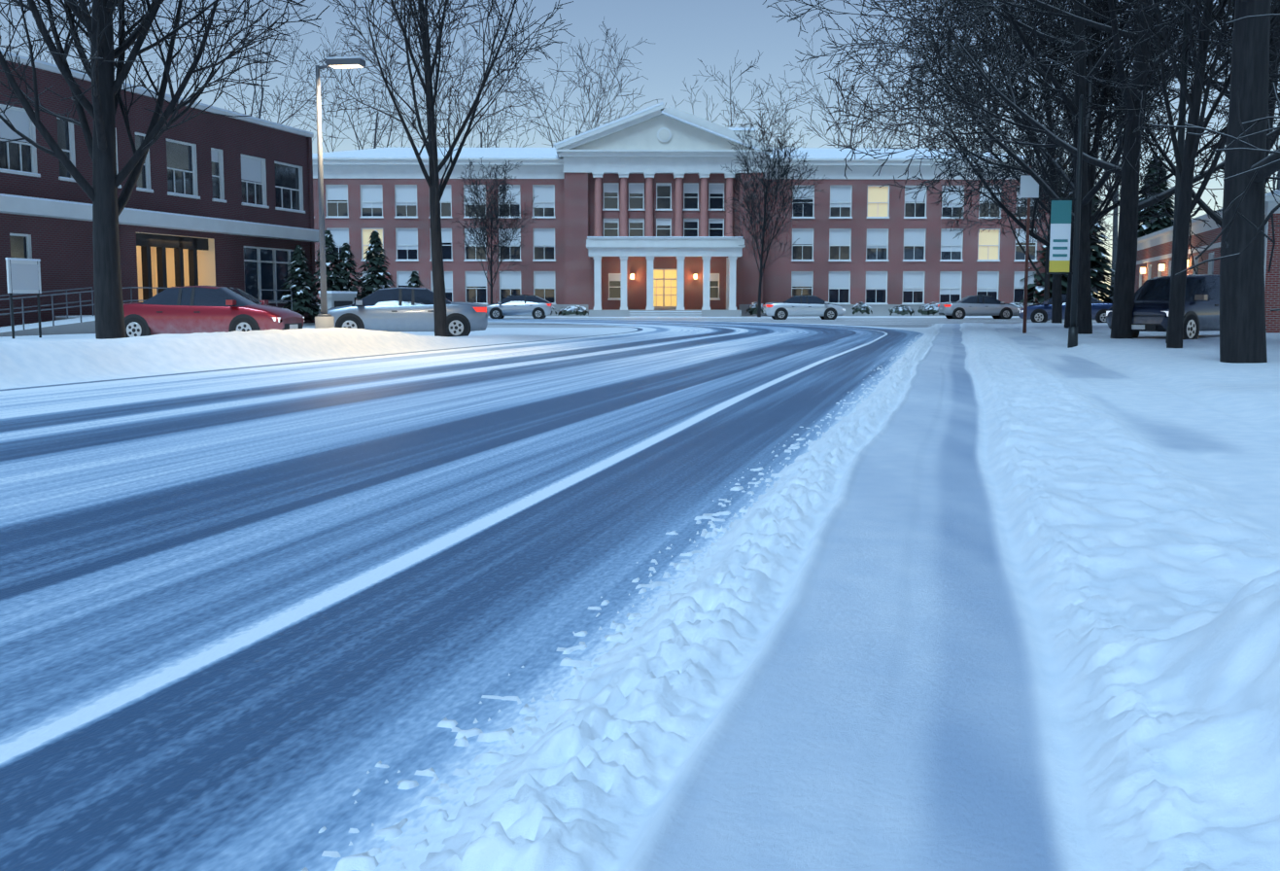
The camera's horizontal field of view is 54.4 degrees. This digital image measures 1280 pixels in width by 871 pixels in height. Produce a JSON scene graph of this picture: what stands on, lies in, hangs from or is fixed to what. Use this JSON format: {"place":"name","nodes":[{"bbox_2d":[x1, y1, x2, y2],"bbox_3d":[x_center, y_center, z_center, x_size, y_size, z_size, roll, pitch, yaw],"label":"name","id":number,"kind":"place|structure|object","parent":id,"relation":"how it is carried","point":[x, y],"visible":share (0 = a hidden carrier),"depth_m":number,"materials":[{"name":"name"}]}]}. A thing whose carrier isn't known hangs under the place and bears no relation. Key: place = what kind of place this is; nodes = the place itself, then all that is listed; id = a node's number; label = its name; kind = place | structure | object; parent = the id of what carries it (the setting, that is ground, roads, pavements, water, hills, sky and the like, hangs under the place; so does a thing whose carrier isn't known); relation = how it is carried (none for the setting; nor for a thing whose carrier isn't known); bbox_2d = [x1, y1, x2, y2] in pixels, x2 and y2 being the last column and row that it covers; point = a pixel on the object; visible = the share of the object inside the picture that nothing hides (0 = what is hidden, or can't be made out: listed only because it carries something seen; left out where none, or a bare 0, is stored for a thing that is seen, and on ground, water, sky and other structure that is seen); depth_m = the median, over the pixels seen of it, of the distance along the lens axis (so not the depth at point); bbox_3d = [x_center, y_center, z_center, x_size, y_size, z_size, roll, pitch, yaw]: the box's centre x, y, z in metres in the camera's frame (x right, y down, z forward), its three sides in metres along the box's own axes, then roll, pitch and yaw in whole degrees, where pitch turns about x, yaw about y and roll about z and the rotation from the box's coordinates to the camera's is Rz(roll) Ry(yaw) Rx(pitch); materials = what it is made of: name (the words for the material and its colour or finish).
{"place":"outdoors","nodes":[
{"label":"outdoors","id":0,"kind":"place"},
{"bbox_2d":[0,318,926,870],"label":"road","id":1,"kind":"structure","parent":0,"point":[260,616],"depth_m":5.03,"materials":[{"name":"grey asphalt"}]},
{"bbox_2d":[0,315,1279,341],"bbox_3d":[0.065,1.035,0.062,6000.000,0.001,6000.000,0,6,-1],"label":"ground snow","id":2,"kind":"structure","parent":0,"point":[486,330],"depth_m":47.06,"materials":[{"name":"white snow"}]},
{"bbox_2d":[4,257,41,338],"bbox_3d":[-17.949,-4.003,36.335,0.080,2.310,1.320,2,6,14],"label":"sign board","id":3,"kind":"object","parent":2,"relation":"on","point":[23,275],"visible":1,"depth_m":36.20,"materials":[{"name":"grey paint"}]},
{"bbox_2d":[0,0,218,87],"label":"tree","id":4,"kind":"object","parent":2,"relation":"on","point":[60,28],"visible":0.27,"depth_m":108.56,"materials":[{"name":"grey plant"}]},
{"bbox_2d":[0,49,319,336],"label":"dark brick building","id":5,"kind":"structure","parent":2,"relation":"on","point":[219,200],"depth_m":50.45,"materials":[{"name":"red brick"}]},
{"bbox_2d":[0,0,329,339],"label":"tree","id":6,"kind":"object","parent":2,"relation":"on","point":[101,192],"visible":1,"depth_m":20.22,"materials":[{"name":"brown plant"}]},
{"bbox_2d":[123,285,304,337],"bbox_3d":[-11.315,-3.136,32.439,4.774,1.536,2.140,1,6,7],"label":"red sedan car","id":7,"kind":"object","parent":2,"relation":"on","point":[190,309],"visible":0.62,"depth_m":31.61,"materials":[{"name":"paint"}]},
{"bbox_2d":[140,0,383,129],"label":"tree","id":8,"kind":"object","parent":2,"relation":"on","point":[259,112],"visible":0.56,"depth_m":120.50,"materials":[{"name":"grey plant"}]},
{"bbox_2d":[0,327,605,387],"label":"snowbank","id":9,"kind":"object","parent":2,"relation":"on","point":[31,362],"visible":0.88,"depth_m":19.83,"materials":[{"name":"white snow"}]},
{"bbox_2d":[303,230,351,320],"bbox_3d":[-14.843,-7.483,59.091,3.133,4.491,2.878,0,6,-1],"label":"evergreen tree","id":10,"kind":"object","parent":2,"relation":"on","point":[336,278],"visible":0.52,"depth_m":58.78,"materials":[{"name":"green plant"}]},
{"bbox_2d":[318,290,357,309],"bbox_3d":[-12.556,-5.255,51.859,0.600,1.500,2.400,2,6,14],"label":"monument sign","id":11,"kind":"object","parent":2,"relation":"on","point":[335,298],"visible":0.44,"depth_m":51.36,"materials":[{"name":"concrete"}]},
{"bbox_2d":[314,55,365,328],"bbox_3d":[-6.077,-4.603,25.146,1.140,5.880,0.380,1,6,9],"label":"street lamp","id":12,"kind":"object","parent":2,"relation":"on","point":[324,319],"visible":0.85,"depth_m":25.12,"materials":[{"name":"silver metal"}]},
{"bbox_2d":[332,242,367,302],"bbox_3d":[-14.518,-7.505,61.404,2.914,3.978,2.683,0,6,-1],"label":"evergreen tree","id":13,"kind":"object","parent":2,"relation":"on","point":[347,255],"visible":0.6,"depth_m":61.01,"materials":[{"name":"green plant"}]},
{"bbox_2d":[359,256,390,294],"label":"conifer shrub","id":14,"kind":"object","parent":2,"relation":"on","point":[370,290],"visible":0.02,"depth_m":65.20,"materials":[{"name":"green plant"}]},
{"bbox_2d":[265,0,503,152],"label":"tree","id":15,"kind":"object","parent":2,"relation":"on","point":[375,129],"visible":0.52,"depth_m":123.37,"materials":[{"name":"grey plant"}]},
{"bbox_2d":[318,286,487,336],"bbox_3d":[-6.762,-3.483,35.687,4.774,1.536,2.140,-1,6,-7],"label":"car","id":16,"kind":"object","parent":2,"relation":"on","point":[399,309],"visible":0.75,"depth_m":34.86,"materials":[{"name":"paint"}]},
{"bbox_2d":[405,270,423,287],"bbox_3d":[-11.635,-7.159,64.346,2.259,2.713,2.154,-4,7,-33],"label":"conifer shrub","id":17,"kind":"object","parent":2,"relation":"on","point":[414,281],"visible":0.29,"depth_m":64.11,"materials":[{"name":"green plant"}]},
{"bbox_2d":[318,0,575,336],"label":"tree","id":18,"kind":"object","parent":2,"relation":"on","point":[436,188],"visible":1,"depth_m":30.81,"materials":[{"name":"brown plant"}]},
{"bbox_2d":[380,16,548,147],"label":"tree","id":19,"kind":"object","parent":2,"relation":"on","point":[467,106],"visible":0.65,"depth_m":121.93,"materials":[{"name":"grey plant"}]},
{"bbox_2d":[450,158,539,317],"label":"tree","id":20,"kind":"object","parent":2,"relation":"on","point":[491,213],"visible":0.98,"depth_m":84.60,"materials":[{"name":"brown plant"}]},
{"bbox_2d":[484,18,657,147],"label":"tree","id":21,"kind":"object","parent":2,"relation":"on","point":[601,87],"visible":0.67,"depth_m":127.09,"materials":[{"name":"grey plant"}]},
{"bbox_2d":[555,305,588,315],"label":"foundation shrub","id":22,"kind":"object","parent":2,"relation":"on","point":[571,309],"visible":0.98,"depth_m":91.72,"materials":[{"name":"grey plant"}]},
{"bbox_2d":[311,102,1062,316],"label":"brick building","id":23,"kind":"structure","parent":2,"relation":"on","point":[631,220],"depth_m":93.53,"materials":[{"name":"red brick"}]},
{"bbox_2d":[657,49,821,147],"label":"tree","id":24,"kind":"object","parent":2,"relation":"on","point":[749,119],"visible":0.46,"depth_m":130.23,"materials":[{"name":"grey plant"}]},
{"bbox_2d":[745,302,763,314],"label":"foundation shrub","id":25,"kind":"object","parent":2,"relation":"on","point":[752,310],"visible":0.69,"depth_m":92.01,"materials":[{"name":"green plant"}]},
{"bbox_2d":[721,103,829,316],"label":"tree","id":26,"kind":"object","parent":2,"relation":"on","point":[766,200],"visible":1,"depth_m":86.33,"materials":[{"name":"brown plant"}]},
{"bbox_2d":[301,322,1279,870],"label":"snow","id":27,"kind":"structure","parent":2,"relation":"on","point":[978,597],"depth_m":3.32,"materials":[{"name":"white snow"}]},
{"bbox_2d":[1019,166,1038,333],"bbox_3d":[12.560,-5.989,40.375,0.600,5.400,0.120,0,6,-1],"label":"sign post","id":28,"kind":"object","parent":27,"relation":"on","point":[1029,186],"visible":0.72,"depth_m":40.20,"materials":[{"name":"brown"}]},
{"bbox_2d":[780,3,937,148],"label":"tree","id":29,"kind":"object","parent":2,"relation":"on","point":[852,127],"visible":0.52,"depth_m":127.90,"materials":[{"name":"brown plant"}]},
{"bbox_2d":[852,302,872,314],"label":"foundation shrub","id":30,"kind":"object","parent":2,"relation":"on","point":[862,307],"visible":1,"depth_m":93.36,"materials":[{"name":"green plant"}]},
{"bbox_2d":[888,305,914,315],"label":"foundation shrub","id":31,"kind":"object","parent":2,"relation":"on","point":[902,311],"visible":1,"depth_m":93.50,"materials":[{"name":"green plant"}]},
{"bbox_2d":[841,0,1003,152],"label":"tree","id":32,"kind":"object","parent":2,"relation":"on","point":[909,96],"visible":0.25,"depth_m":125.19,"materials":[{"name":"brown plant"}]},
{"bbox_2d":[917,301,940,314],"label":"foundation shrub","id":33,"kind":"object","parent":2,"relation":"on","point":[928,311],"visible":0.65,"depth_m":93.48,"materials":[{"name":"grey plant"}]},
{"bbox_2d":[900,0,1103,154],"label":"tree","id":34,"kind":"object","parent":2,"relation":"on","point":[979,80],"depth_m":119.05,"materials":[{"name":"brown plant"}]},
{"bbox_2d":[1008,302,1023,308],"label":"foundation shrub","id":35,"kind":"object","parent":2,"relation":"on","point":[1017,304],"visible":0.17,"depth_m":93.52,"materials":[{"name":"grey plant"}]},
{"bbox_2d":[763,0,1279,334],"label":"tree","id":36,"kind":"object","parent":2,"relation":"on","point":[1084,321],"visible":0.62,"depth_m":36.46,"materials":[{"name":"brown plant"}]},
{"bbox_2d":[795,0,1279,338],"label":"tree","id":37,"kind":"object","parent":2,"relation":"on","point":[1130,207],"visible":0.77,"depth_m":32.25,"materials":[{"name":"brown plant"}]},
{"bbox_2d":[824,0,1279,328],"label":"tree","id":38,"kind":"object","parent":2,"relation":"on","point":[999,203],"visible":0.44,"depth_m":44.54,"materials":[{"name":"brown plant"}]},
{"bbox_2d":[912,22,1196,320],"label":"tree","id":39,"kind":"object","parent":2,"relation":"on","point":[1046,279],"visible":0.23,"depth_m":71.48,"materials":[{"name":"brown plant"}]},
{"bbox_2d":[885,0,1230,323],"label":"tree","id":40,"kind":"object","parent":2,"relation":"on","point":[1056,306],"visible":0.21,"depth_m":52.98,"materials":[{"name":"brown plant"}]},
{"bbox_2d":[1019,150,1096,304],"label":"tall conifer","id":41,"kind":"object","parent":2,"relation":"on","point":[1039,289],"visible":0.02,"depth_m":94.41,"materials":[{"name":"green plant"}]},
{"bbox_2d":[1003,106,1119,257],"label":"tree","id":42,"kind":"object","parent":2,"relation":"on","point":[1059,193],"visible":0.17,"depth_m":78.87,"materials":[{"name":"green plant"}]},
{"bbox_2d":[1046,94,1084,347],"bbox_3d":[9.315,-4.644,27.232,0.732,5.520,0.225,0,6,-1],"label":"bus stop sign","id":43,"kind":"object","parent":2,"relation":"on","point":[1060,235],"visible":0.94,"depth_m":27.24,"materials":[{"name":"metal"}]},
{"bbox_2d":[943,0,1218,228],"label":"tree","id":44,"kind":"object","parent":2,"relation":"on","point":[1092,176],"visible":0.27,"depth_m":40.40,"materials":[{"name":"brown plant"}]},
{"bbox_2d":[1065,161,1114,302],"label":"tall conifer","id":45,"kind":"object","parent":2,"relation":"on","point":[1098,262],"visible":0.15,"depth_m":100.93,"materials":[{"name":"green plant"}]},
{"bbox_2d":[954,0,1279,274],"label":"tree","id":46,"kind":"object","parent":2,"relation":"on","point":[1210,212],"visible":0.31,"depth_m":38.38,"materials":[{"name":"brown plant"}]},
{"bbox_2d":[1104,154,1175,302],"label":"tall conifer","id":47,"kind":"object","parent":2,"relation":"on","point":[1146,228],"visible":0.15,"depth_m":97.25,"materials":[{"name":"green plant"}]},
{"bbox_2d":[1059,0,1223,300],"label":"tree","id":48,"kind":"object","parent":2,"relation":"on","point":[1115,224],"visible":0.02,"depth_m":111.23,"materials":[{"name":"brown plant"}]},
{"bbox_2d":[1013,0,1279,363],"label":"tree","id":49,"kind":"object","parent":2,"relation":"on","point":[1250,167],"visible":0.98,"depth_m":18.65,"materials":[{"name":"brown plant"}]},
{"bbox_2d":[1106,274,1219,339],"bbox_3d":[14.474,-3.364,33.110,4.824,1.846,2.240,-5,8,-39],"label":"dark suv","id":50,"kind":"object","parent":2,"relation":"on","point":[1151,308],"visible":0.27,"depth_m":31.94,"materials":[{"name":"black paint"}]},
{"bbox_2d":[1165,0,1188,343],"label":"tall dark pole","id":51,"kind":"object","parent":2,"relation":"on","point":[1182,111],"visible":0.23,"depth_m":27.00,"materials":[{"name":"grey paint"}]},
{"bbox_2d":[1103,0,1279,347],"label":"tree","id":52,"kind":"object","parent":2,"relation":"on","point":[1176,310],"visible":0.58,"depth_m":25.07,"materials":[{"name":"brown plant"}]},
{"bbox_2d":[1134,189,1279,332],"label":"brick building","id":53,"kind":"structure","parent":2,"relation":"on","point":[1154,255],"depth_m":52.47,"materials":[{"name":"red brick"}]},
{"bbox_2d":[1210,46,1279,190],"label":"tree","id":54,"kind":"object","parent":2,"relation":"on","point":[1278,182],"visible":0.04,"depth_m":98.31,"materials":[{"name":"brown plant"}]},
{"bbox_2d":[0,0,1279,301],"label":"sky","id":55,"kind":"structure","parent":0,"point":[678,33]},
{"bbox_2d":[302,317,1097,327],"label":"cross street","id":56,"kind":"structure","parent":0,"point":[900,322],"depth_m":68.70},
{"bbox_2d":[278,244,320,321],"bbox_3d":[-15.649,-6.896,57.157,2.611,3.660,2.550,0,6,-1],"label":"evergreen tree","id":57,"kind":"object","parent":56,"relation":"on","point":[298,264],"visible":0.88,"depth_m":56.80,"materials":[{"name":"green plant"}]},
{"bbox_2d":[356,230,395,300],"bbox_3d":[-13.421,-8.050,63.106,3.011,4.669,3.371,-3,7,-27],"label":"evergreen tree","id":58,"kind":"object","parent":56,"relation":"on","point":[375,248],"visible":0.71,"depth_m":62.67,"materials":[{"name":"green plant"}]},
{"bbox_2d":[485,294,552,318],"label":"silver hatchback car","id":59,"kind":"object","parent":56,"relation":"on","point":[536,307],"visible":0.9,"depth_m":77.57,"materials":[{"name":"paint"}]},
{"bbox_2d":[762,294,845,319],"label":"white sedan car","id":60,"kind":"object","parent":56,"relation":"on","point":[804,305],"visible":0.94,"depth_m":73.85,"materials":[{"name":"paint"}]},
{"bbox_2d":[937,295,1020,318],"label":"silver sedan","id":61,"kind":"object","parent":56,"relation":"on","point":[981,305],"visible":0.98,"depth_m":77.00,"materials":[{"name":"paint"}]},
{"bbox_2d":[1019,293,1112,322],"bbox_3d":[20.782,-6.080,59.956,4.774,1.541,2.140,2,6,19],"label":"blue sedan car","id":62,"kind":"object","parent":56,"relation":"on","point":[1040,312],"visible":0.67,"depth_m":59.44,"materials":[{"name":"paint"}]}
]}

